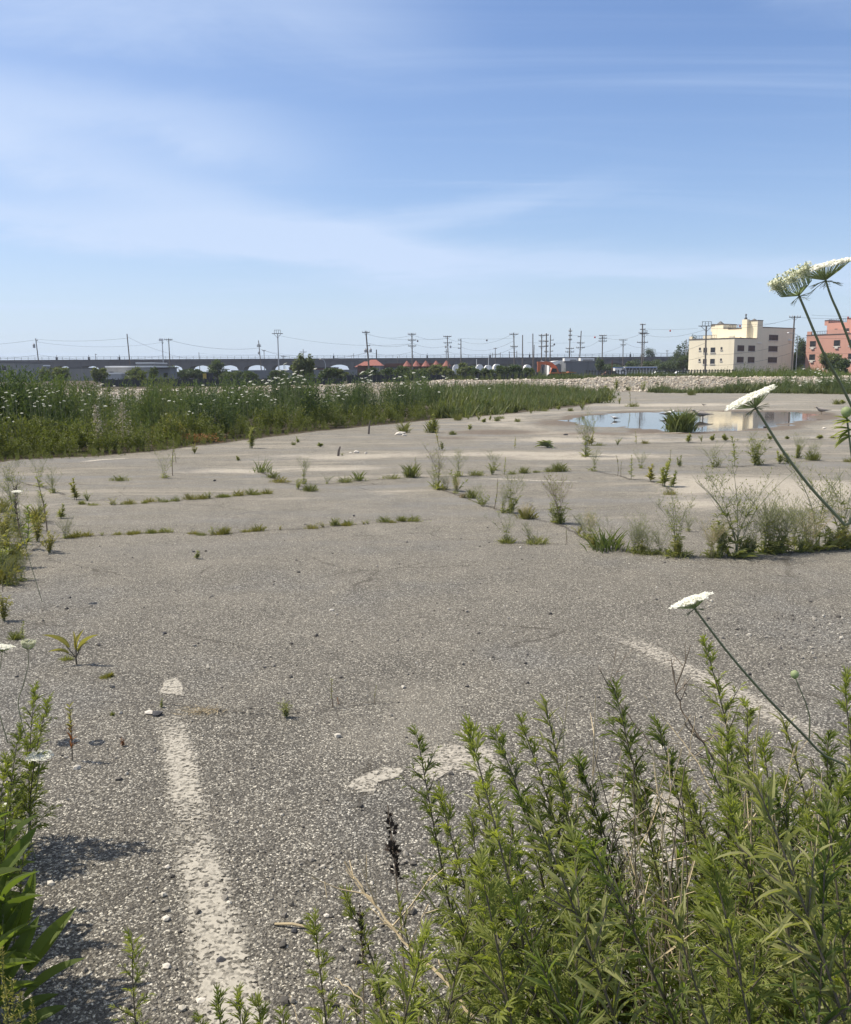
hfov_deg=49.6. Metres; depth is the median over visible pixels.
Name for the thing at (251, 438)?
bushy weed
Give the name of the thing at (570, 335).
utility pole
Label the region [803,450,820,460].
grass tuft
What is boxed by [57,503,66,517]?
leafy weed
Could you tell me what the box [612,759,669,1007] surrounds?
dry weed
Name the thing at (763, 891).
dry weed
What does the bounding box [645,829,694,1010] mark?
dry weed
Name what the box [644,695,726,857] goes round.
dry weed
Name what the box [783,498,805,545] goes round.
wispy weed
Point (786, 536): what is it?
bushy weed
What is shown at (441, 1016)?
mugwort plant
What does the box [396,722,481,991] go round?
mugwort plant
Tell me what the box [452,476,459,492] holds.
wispy weed
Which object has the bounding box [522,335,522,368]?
utility pole
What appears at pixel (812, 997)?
mugwort plant
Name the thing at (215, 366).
bush
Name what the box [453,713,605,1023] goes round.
mugwort plant
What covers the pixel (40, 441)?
weed fringe
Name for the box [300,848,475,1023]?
dry weed
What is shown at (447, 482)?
wispy weed
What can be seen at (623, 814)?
cement patch
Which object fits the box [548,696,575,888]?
dry weed
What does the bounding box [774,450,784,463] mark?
leafy weed
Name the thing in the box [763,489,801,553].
wispy weed
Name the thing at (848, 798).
mugwort plant
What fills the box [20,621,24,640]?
leafy weed
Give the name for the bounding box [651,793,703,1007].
dry weed
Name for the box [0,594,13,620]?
bushy weed
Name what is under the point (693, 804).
mugwort plant
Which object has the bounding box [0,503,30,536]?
wispy weed
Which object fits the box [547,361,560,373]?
annexe
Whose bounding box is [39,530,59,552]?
bushy weed
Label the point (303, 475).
wispy weed
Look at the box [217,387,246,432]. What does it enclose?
weed clump
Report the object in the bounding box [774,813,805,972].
dry weed
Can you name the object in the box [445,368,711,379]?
bank weeds
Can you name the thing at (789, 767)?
dry weed
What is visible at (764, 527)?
wispy weed
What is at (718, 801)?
dry weed
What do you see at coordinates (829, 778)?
mugwort plant
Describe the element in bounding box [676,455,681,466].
leafy weed
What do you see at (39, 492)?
weed stalk
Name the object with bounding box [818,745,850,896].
mugwort plant
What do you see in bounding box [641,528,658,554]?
wispy weed
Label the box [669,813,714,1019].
dry weed
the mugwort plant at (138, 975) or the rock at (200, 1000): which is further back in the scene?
the rock at (200, 1000)
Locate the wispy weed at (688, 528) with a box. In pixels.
[685,514,697,531]
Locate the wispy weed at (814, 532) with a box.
[793,514,825,549]
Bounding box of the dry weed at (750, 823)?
[739,706,760,994]
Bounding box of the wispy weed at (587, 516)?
[580,509,596,539]
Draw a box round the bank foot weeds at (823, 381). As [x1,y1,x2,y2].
[782,369,850,393]
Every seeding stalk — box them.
[91,405,105,443]
[110,402,131,449]
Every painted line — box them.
[81,458,126,461]
[160,716,209,821]
[175,829,269,1023]
[482,478,585,482]
[618,638,818,737]
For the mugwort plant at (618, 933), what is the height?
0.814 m
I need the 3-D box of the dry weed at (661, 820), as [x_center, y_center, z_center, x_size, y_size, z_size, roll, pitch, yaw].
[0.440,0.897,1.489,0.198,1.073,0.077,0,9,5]
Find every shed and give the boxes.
[98,373,127,381]
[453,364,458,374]
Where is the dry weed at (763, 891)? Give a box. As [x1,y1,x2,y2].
[753,815,783,1019]
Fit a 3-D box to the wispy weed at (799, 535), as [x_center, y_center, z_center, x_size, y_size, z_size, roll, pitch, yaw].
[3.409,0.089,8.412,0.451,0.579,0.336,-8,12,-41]
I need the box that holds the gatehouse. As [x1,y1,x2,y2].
[153,367,178,378]
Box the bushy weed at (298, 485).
[296,478,302,488]
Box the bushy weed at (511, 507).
[507,495,522,512]
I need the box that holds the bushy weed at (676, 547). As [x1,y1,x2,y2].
[671,538,682,556]
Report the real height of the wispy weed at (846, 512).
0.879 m
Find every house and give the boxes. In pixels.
[43,365,50,380]
[50,367,92,380]
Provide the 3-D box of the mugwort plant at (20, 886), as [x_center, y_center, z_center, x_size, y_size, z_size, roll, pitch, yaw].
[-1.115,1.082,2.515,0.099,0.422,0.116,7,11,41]
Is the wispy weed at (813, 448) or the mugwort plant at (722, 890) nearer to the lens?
the mugwort plant at (722, 890)
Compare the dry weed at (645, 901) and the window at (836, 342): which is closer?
the dry weed at (645, 901)
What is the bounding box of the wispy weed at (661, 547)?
[648,524,672,553]
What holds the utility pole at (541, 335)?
on the ground at (560, 657)
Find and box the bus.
[623,367,656,374]
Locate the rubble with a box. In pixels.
[41,375,850,394]
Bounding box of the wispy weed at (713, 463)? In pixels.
[699,439,726,466]
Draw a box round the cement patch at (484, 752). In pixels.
[413,745,500,779]
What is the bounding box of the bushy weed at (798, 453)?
[795,444,806,457]
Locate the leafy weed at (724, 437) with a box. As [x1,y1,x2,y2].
[722,433,728,440]
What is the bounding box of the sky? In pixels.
[0,0,850,371]
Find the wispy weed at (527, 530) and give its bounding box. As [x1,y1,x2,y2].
[522,522,531,541]
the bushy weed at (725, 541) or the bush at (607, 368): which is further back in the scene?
the bush at (607, 368)
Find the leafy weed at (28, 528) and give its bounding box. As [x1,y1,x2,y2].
[21,504,36,546]
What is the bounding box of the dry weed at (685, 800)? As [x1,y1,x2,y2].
[639,716,725,1005]
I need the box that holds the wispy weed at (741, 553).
[694,440,805,557]
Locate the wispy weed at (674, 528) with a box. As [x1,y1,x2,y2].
[650,486,696,556]
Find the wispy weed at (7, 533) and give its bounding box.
[0,524,23,545]
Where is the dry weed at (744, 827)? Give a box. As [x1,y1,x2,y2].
[718,790,755,987]
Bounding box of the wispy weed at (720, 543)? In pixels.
[709,518,729,557]
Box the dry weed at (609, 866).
[595,772,647,1013]
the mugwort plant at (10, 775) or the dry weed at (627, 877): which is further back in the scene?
the mugwort plant at (10, 775)
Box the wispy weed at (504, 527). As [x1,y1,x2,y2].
[484,510,520,542]
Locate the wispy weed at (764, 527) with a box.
[747,507,794,552]
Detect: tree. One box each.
[291,353,304,374]
[304,353,315,378]
[594,357,604,373]
[644,346,656,356]
[668,351,680,370]
[675,355,688,370]
[676,334,695,371]
[793,352,805,369]
[794,336,805,363]
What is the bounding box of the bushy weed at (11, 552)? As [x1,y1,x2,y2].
[0,528,30,562]
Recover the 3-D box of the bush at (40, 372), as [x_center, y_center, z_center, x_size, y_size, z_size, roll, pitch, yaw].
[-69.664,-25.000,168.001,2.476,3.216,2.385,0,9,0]
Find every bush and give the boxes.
[38,367,50,380]
[50,366,70,378]
[90,367,110,382]
[123,366,147,379]
[148,366,158,378]
[177,369,194,378]
[185,368,205,378]
[207,359,227,378]
[220,370,242,378]
[241,371,258,378]
[269,369,289,378]
[289,362,315,378]
[316,367,337,378]
[333,368,349,380]
[361,367,383,374]
[380,367,396,374]
[392,365,411,374]
[411,367,432,374]
[426,364,442,374]
[439,366,454,374]
[455,362,472,374]
[467,368,481,374]
[480,368,495,374]
[495,365,509,374]
[508,364,523,374]
[522,367,534,373]
[602,364,614,371]
[619,361,635,368]
[625,359,640,366]
[639,360,660,370]
[656,359,681,372]
[817,352,841,371]
[831,357,850,371]
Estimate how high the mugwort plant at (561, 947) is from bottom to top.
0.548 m
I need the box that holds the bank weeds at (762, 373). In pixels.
[711,363,850,376]
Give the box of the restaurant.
[384,361,450,370]
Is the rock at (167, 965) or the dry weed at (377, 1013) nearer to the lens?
the dry weed at (377, 1013)
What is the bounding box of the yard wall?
[177,369,356,378]
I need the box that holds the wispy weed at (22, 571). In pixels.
[15,546,33,581]
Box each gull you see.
[691,409,712,418]
[815,406,829,413]
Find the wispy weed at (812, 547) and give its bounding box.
[790,505,844,552]
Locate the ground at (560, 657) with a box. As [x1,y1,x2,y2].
[0,375,850,1023]
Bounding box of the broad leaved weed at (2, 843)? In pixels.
[0,811,21,935]
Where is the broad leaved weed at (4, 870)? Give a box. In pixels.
[0,867,31,964]
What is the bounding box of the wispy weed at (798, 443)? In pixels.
[791,433,806,457]
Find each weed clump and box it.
[0,413,42,456]
[8,381,67,433]
[89,426,116,451]
[132,379,189,432]
[151,414,197,444]
[172,432,200,444]
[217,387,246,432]
[301,376,320,424]
[346,382,375,419]
[397,379,428,409]
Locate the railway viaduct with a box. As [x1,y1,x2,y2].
[0,352,804,374]
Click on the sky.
(224, 175)
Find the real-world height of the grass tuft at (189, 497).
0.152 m
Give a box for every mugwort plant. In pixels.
[0,721,35,834]
[0,750,23,842]
[0,782,23,886]
[0,846,7,863]
[2,798,22,889]
[9,691,62,845]
[10,816,25,871]
[11,831,39,965]
[12,680,49,824]
[108,925,156,1023]
[189,1009,211,1023]
[209,981,229,1023]
[225,982,253,1023]
[246,990,270,1023]
[272,1004,290,1023]
[301,907,354,1023]
[337,884,412,1023]
[343,987,364,1023]
[363,957,403,1023]
[364,915,459,1023]
[388,889,431,1023]
[389,972,416,1023]
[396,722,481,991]
[409,912,489,1023]
[416,982,437,1023]
[417,863,490,1023]
[424,935,470,1023]
[426,782,514,1023]
[436,875,506,1022]
[440,801,510,1023]
[440,833,520,1023]
[445,913,539,1023]
[446,924,506,1001]
[448,942,524,1023]
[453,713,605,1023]
[454,842,548,1023]
[461,770,504,1000]
[464,781,545,1022]
[475,879,564,1022]
[483,721,581,998]
[486,882,590,1015]
[494,843,542,1023]
[498,807,574,1017]
[499,880,595,1023]
[502,857,626,1023]
[508,785,637,1022]
[510,709,611,944]
[510,803,659,1023]
[515,875,651,1023]
[519,944,609,1023]
[522,794,612,1019]
[522,950,554,1023]
[523,694,604,951]
[532,818,628,1023]
[536,789,643,1019]
[540,765,637,1023]
[542,889,598,1023]
[548,931,586,1014]
[561,830,719,1023]
[565,748,652,1023]
[568,828,712,1023]
[570,755,658,1023]
[597,675,696,974]
[625,781,695,1016]
[627,835,708,1023]
[644,713,721,989]
[648,887,734,1023]
[665,767,729,995]
[668,768,773,997]
[675,776,745,947]
[678,787,786,1023]
[684,721,780,1022]
[684,797,749,1023]
[684,879,793,1023]
[684,884,763,1020]
[686,836,785,1023]
[687,887,801,1023]
[689,635,784,911]
[690,876,780,1023]
[700,743,787,914]
[709,792,808,1023]
[714,764,850,1023]
[717,696,769,958]
[717,775,794,1021]
[720,761,763,944]
[732,739,844,942]
[739,800,793,926]
[741,763,850,1023]
[741,826,841,1023]
[742,867,795,1022]
[748,730,803,984]
[748,783,805,1000]
[751,824,844,1019]
[753,869,798,1003]
[754,728,850,1014]
[754,834,850,1023]
[770,709,829,861]
[773,777,838,1002]
[775,765,814,928]
[780,880,825,1017]
[788,794,850,1023]
[789,873,850,1023]
[791,817,850,1019]
[792,805,846,954]
[793,794,846,896]
[803,854,847,953]
[813,799,850,965]
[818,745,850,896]
[818,881,849,949]
[830,664,850,884]
[835,766,850,805]
[835,868,850,947]
[840,787,850,835]
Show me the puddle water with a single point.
(728, 421)
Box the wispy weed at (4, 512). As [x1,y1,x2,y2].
[1,505,9,528]
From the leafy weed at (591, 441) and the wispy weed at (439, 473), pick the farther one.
the leafy weed at (591, 441)
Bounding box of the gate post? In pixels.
[203,373,213,378]
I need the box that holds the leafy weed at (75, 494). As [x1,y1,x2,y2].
[68,477,80,499]
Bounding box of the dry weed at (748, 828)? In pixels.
[732,775,775,960]
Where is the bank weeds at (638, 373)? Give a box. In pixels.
[527,368,731,378]
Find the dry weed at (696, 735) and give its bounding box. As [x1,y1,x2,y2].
[664,645,813,863]
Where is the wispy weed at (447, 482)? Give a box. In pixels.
[438,476,451,489]
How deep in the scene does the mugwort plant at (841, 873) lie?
1.77 m
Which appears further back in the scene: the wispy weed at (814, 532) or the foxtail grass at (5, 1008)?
the wispy weed at (814, 532)
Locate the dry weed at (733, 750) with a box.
[718,707,746,883]
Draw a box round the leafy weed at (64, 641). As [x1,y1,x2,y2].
[45,630,98,664]
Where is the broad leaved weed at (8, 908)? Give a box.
[0,871,42,987]
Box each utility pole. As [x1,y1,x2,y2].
[33,338,38,361]
[127,334,130,365]
[164,338,172,365]
[257,340,261,369]
[272,330,282,369]
[362,331,371,368]
[408,333,415,369]
[443,335,451,367]
[509,333,517,364]
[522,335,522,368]
[532,334,533,369]
[539,334,543,373]
[544,333,548,375]
[549,335,553,371]
[565,328,573,357]
[576,331,584,357]
[599,334,606,374]
[637,323,647,366]
[640,330,648,361]
[701,321,711,371]
[789,315,800,370]
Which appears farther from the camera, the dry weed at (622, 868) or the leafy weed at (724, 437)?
the leafy weed at (724, 437)
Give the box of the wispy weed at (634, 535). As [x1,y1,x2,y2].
[623,521,643,552]
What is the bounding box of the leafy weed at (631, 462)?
[628,455,634,479]
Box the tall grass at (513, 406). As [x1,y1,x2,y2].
[427,379,617,417]
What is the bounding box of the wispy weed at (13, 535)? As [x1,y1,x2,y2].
[6,520,32,550]
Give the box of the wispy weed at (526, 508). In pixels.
[519,502,533,518]
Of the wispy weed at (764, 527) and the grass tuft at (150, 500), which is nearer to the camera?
the wispy weed at (764, 527)
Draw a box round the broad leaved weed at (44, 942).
[0,814,84,1023]
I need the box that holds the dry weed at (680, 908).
[634,849,694,1023]
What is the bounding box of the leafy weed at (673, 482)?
[669,470,677,486]
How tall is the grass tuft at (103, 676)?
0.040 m
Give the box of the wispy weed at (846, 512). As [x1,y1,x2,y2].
[807,460,850,548]
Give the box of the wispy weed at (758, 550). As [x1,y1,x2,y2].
[746,486,786,553]
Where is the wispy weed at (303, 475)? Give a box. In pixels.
[298,458,310,483]
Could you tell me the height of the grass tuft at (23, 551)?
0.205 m
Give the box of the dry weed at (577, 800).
[572,754,578,1016]
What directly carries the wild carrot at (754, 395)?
on the ground at (560, 657)
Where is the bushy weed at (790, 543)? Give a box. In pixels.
[784,536,793,551]
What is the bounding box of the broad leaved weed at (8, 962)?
[0,922,39,1023]
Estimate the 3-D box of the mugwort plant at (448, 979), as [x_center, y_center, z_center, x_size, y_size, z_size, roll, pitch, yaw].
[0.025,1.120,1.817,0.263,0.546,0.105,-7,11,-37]
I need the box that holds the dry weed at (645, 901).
[623,783,695,1023]
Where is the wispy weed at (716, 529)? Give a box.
[700,516,724,556]
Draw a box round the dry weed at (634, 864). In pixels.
[620,757,678,1022]
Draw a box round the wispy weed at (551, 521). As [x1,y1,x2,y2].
[550,506,557,522]
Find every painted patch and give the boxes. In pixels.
[161,678,182,695]
[349,768,402,791]
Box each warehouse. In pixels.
[0,362,42,381]
[105,366,171,379]
[560,358,597,375]
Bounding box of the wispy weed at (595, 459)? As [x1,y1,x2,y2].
[586,444,601,470]
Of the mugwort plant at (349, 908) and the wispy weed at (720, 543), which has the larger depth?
the wispy weed at (720, 543)
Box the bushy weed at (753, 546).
[741,533,764,552]
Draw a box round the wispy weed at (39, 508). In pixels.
[32,492,46,523]
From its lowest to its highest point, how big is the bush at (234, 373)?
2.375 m
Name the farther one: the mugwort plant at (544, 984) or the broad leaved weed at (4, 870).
the broad leaved weed at (4, 870)
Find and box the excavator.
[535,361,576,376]
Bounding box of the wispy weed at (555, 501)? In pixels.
[540,470,572,523]
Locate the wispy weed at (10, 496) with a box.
[0,464,28,531]
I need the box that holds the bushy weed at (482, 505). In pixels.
[468,493,489,506]
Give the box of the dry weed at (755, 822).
[713,769,801,877]
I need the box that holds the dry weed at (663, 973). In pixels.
[646,764,685,1023]
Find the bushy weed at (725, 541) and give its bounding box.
[708,513,736,553]
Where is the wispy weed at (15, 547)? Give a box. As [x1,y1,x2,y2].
[3,531,24,565]
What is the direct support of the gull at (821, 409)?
on the ground at (560, 657)
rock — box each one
[152,711,162,715]
[162,915,169,921]
[162,962,170,968]
[196,997,205,1003]
[216,956,225,963]
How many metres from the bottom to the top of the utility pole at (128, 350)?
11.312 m
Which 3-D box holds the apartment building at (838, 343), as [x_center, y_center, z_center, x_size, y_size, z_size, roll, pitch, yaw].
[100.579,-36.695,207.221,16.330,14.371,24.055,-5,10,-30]
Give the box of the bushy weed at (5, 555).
[0,545,12,573]
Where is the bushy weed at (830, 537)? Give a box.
[820,521,846,549]
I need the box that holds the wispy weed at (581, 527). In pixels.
[568,507,599,535]
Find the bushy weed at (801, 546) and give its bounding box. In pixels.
[796,535,809,552]
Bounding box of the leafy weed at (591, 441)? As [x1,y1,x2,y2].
[588,430,594,444]
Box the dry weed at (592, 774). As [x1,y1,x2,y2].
[568,696,597,915]
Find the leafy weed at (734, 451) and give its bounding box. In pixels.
[730,436,738,466]
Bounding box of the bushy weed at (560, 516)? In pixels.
[547,502,571,522]
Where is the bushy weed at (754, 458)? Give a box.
[745,438,772,465]
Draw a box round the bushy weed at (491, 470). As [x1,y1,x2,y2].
[485,463,500,474]
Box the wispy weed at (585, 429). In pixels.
[573,409,598,456]
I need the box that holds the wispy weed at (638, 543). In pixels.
[623,512,656,551]
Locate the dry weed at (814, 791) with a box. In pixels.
[810,759,819,853]
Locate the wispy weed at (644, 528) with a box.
[630,511,660,549]
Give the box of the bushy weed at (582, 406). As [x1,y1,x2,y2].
[575,399,587,409]
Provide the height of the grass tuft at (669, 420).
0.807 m
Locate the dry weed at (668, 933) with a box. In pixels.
[646,899,693,1022]
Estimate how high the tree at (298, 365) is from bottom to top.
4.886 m
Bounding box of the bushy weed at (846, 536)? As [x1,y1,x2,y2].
[838,526,850,547]
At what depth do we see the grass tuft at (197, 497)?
12.13 m
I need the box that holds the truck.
[613,367,623,374]
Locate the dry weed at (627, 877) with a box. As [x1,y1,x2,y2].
[606,804,640,1022]
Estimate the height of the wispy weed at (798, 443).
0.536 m
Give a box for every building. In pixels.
[135,362,166,365]
[289,367,338,369]
[688,314,795,373]
[805,318,850,372]
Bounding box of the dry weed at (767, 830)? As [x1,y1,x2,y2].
[745,748,793,1006]
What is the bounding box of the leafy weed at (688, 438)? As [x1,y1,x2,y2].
[685,433,691,442]
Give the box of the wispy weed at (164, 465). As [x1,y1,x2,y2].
[154,449,179,477]
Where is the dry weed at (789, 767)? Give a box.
[722,733,815,831]
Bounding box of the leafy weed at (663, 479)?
[656,458,671,486]
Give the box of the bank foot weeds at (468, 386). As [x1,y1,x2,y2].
[429,376,615,392]
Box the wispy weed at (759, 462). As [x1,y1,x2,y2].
[742,428,776,464]
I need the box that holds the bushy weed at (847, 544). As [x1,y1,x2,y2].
[841,538,849,549]
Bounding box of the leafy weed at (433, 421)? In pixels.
[428,414,438,432]
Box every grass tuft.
[0,493,13,512]
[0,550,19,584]
[6,556,24,574]
[6,627,24,639]
[9,540,31,559]
[18,502,50,521]
[58,653,73,661]
[69,530,87,537]
[81,530,94,536]
[99,672,111,678]
[107,474,131,480]
[123,498,136,504]
[126,529,136,534]
[142,497,156,501]
[144,526,156,533]
[155,527,173,532]
[168,495,179,501]
[181,493,201,499]
[195,492,206,499]
[215,493,225,497]
[217,525,232,534]
[231,487,244,495]
[244,488,260,494]
[248,523,267,531]
[252,454,273,472]
[260,488,273,493]
[263,471,280,477]
[270,473,290,482]
[300,483,318,491]
[303,523,322,528]
[328,518,340,525]
[338,476,354,482]
[347,471,368,480]
[376,515,390,522]
[382,473,402,478]
[395,421,412,432]
[395,515,407,521]
[400,462,421,477]
[406,514,423,522]
[423,417,439,432]
[452,413,464,420]
[462,488,480,498]
[467,468,486,475]
[497,534,522,543]
[512,505,538,519]
[518,466,530,473]
[523,533,550,545]
[540,464,557,471]
[550,457,570,471]
[580,516,629,552]
[625,402,639,406]
[633,546,657,555]
[653,546,695,558]
[659,410,687,431]
[661,403,700,431]
[662,488,677,494]
[673,411,699,431]
[686,389,696,394]
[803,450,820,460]
[832,399,841,404]
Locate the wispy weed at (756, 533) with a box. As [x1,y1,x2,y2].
[735,506,778,553]
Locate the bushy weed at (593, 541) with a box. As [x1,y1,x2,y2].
[581,531,598,549]
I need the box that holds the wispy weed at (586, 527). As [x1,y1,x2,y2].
[578,513,611,547]
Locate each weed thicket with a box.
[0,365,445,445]
[3,367,435,436]
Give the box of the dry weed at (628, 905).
[621,840,639,1023]
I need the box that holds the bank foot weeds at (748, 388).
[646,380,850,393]
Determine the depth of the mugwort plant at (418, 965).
1.34 m
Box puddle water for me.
[558,411,821,431]
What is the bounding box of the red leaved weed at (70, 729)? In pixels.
[64,702,76,760]
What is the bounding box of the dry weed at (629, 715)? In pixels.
[598,646,712,985]
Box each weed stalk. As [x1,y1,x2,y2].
[11,483,23,541]
[35,477,48,530]
[171,442,175,475]
[330,678,333,707]
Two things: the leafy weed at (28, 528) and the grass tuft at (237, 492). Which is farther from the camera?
the grass tuft at (237, 492)
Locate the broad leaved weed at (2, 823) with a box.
[0,818,36,899]
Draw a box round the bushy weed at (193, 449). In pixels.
[190,443,198,453]
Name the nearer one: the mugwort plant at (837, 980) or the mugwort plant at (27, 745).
the mugwort plant at (837, 980)
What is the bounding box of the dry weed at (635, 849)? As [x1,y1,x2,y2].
[633,759,645,1022]
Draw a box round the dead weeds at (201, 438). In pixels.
[180,433,227,442]
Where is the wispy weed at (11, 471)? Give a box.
[3,459,21,480]
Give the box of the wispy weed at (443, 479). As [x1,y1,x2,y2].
[437,469,448,488]
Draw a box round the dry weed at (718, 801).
[690,776,776,863]
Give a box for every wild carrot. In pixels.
[0,644,15,742]
[11,490,41,600]
[18,639,36,735]
[25,749,53,859]
[669,591,848,767]
[725,384,850,525]
[767,261,850,406]
[793,257,850,348]
[831,407,850,454]
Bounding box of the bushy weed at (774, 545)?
[769,533,786,554]
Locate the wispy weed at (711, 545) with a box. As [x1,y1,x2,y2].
[700,514,735,557]
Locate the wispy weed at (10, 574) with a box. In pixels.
[0,547,19,585]
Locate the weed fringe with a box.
[0,399,446,461]
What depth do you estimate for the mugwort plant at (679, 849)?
2.03 m
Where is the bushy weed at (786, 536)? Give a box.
[778,527,791,548]
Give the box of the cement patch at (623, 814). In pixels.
[606,779,676,880]
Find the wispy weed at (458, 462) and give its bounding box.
[448,446,468,475]
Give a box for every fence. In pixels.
[102,377,343,386]
[347,373,537,383]
[586,369,733,375]
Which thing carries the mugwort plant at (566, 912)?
on the ground at (560, 657)
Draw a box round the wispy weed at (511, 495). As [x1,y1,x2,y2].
[500,468,526,512]
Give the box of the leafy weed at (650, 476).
[644,463,656,481]
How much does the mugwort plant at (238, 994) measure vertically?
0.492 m
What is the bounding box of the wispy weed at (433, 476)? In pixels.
[427,464,440,486]
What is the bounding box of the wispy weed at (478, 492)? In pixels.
[473,484,487,503]
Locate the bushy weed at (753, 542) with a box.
[744,533,758,551]
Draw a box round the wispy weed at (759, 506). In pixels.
[739,488,780,553]
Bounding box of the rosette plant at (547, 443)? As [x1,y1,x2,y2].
[535,440,553,447]
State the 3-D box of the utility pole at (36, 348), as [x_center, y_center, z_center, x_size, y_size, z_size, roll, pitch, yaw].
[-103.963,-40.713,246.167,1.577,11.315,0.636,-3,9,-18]
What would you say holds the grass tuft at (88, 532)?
on the ground at (560, 657)
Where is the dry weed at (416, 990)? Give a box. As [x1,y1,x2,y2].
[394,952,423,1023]
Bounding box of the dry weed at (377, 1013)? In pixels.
[318,961,399,1023]
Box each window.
[709,359,714,364]
[737,345,744,351]
[737,357,743,362]
[748,345,755,351]
[748,357,754,362]
[768,346,777,351]
[768,357,776,362]
[769,335,777,340]
[808,354,814,360]
[809,341,815,347]
[833,340,839,346]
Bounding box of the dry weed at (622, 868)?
[594,750,656,1022]
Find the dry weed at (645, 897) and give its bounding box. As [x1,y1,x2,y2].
[619,837,676,998]
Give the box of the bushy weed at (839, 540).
[829,528,847,549]
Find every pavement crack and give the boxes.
[26,519,427,553]
[89,700,432,712]
[329,470,562,483]
[434,486,824,555]
[596,471,672,489]
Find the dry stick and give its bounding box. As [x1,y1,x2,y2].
[274,922,304,927]
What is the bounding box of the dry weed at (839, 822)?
[834,776,848,935]
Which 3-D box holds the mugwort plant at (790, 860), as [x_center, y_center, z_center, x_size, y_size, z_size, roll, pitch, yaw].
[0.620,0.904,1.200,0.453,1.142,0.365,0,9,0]
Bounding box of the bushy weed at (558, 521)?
[548,514,559,524]
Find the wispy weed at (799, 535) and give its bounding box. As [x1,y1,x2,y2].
[777,491,825,551]
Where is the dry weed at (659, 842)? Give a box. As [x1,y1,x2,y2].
[634,771,702,1023]
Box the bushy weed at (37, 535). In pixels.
[29,509,48,541]
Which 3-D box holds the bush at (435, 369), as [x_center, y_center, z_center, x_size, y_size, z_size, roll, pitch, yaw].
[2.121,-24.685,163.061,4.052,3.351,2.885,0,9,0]
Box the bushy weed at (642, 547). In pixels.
[636,539,646,552]
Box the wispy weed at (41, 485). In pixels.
[16,454,50,486]
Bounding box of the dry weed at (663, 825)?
[652,748,689,968]
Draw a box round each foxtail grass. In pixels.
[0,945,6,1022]
[1,986,10,1023]
[6,976,18,1023]
[15,992,26,1023]
[29,998,36,1023]
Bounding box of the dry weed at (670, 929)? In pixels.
[650,871,707,1023]
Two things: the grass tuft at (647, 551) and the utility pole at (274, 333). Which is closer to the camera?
the grass tuft at (647, 551)
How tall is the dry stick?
0.014 m
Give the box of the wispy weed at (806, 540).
[791,500,824,549]
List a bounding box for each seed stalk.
[356,903,366,1023]
[383,805,406,1020]
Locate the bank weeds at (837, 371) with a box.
[705,364,850,376]
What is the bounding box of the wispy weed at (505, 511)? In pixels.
[497,485,510,512]
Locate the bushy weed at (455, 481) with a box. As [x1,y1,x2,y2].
[448,469,467,490]
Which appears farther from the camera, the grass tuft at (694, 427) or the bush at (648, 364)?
the bush at (648, 364)
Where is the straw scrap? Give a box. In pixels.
[170,704,239,717]
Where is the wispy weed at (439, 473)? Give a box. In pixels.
[422,442,447,489]
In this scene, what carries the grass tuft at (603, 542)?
on the ground at (560, 657)
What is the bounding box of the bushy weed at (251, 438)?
[247,427,256,448]
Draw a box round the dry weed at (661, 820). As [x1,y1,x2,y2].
[646,740,690,1023]
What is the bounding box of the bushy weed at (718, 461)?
[708,457,723,466]
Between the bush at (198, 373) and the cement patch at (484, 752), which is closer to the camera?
the cement patch at (484, 752)
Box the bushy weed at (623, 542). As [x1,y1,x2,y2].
[611,534,624,548]
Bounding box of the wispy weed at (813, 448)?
[805,438,822,452]
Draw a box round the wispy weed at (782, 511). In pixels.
[766,500,801,553]
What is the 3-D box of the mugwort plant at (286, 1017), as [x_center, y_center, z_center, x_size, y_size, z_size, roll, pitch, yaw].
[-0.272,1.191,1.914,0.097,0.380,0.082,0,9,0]
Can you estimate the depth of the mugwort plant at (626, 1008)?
2.20 m
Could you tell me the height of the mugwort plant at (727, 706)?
0.973 m
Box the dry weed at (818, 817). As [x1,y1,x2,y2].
[806,773,822,1016]
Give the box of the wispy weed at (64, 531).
[55,515,75,538]
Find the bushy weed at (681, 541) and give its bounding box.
[673,537,684,550]
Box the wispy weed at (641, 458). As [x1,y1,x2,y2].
[633,449,650,467]
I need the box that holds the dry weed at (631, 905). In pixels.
[591,868,642,1017]
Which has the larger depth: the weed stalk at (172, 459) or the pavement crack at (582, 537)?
the weed stalk at (172, 459)
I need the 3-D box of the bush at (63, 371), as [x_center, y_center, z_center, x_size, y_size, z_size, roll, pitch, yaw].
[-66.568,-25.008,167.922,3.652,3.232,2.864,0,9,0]
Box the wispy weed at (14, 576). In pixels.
[6,564,20,584]
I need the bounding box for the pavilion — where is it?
[355,360,383,374]
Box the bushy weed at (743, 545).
[738,538,752,550]
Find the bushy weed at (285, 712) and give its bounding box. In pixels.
[277,700,293,717]
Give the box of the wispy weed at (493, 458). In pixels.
[480,449,502,469]
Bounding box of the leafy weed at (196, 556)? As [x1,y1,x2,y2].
[194,550,199,558]
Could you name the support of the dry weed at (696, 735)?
on the ground at (560, 657)
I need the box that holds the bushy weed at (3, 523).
[0,505,13,540]
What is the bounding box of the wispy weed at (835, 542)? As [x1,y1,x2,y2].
[790,456,850,550]
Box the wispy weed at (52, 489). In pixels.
[39,465,64,492]
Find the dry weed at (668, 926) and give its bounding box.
[648,870,692,1017]

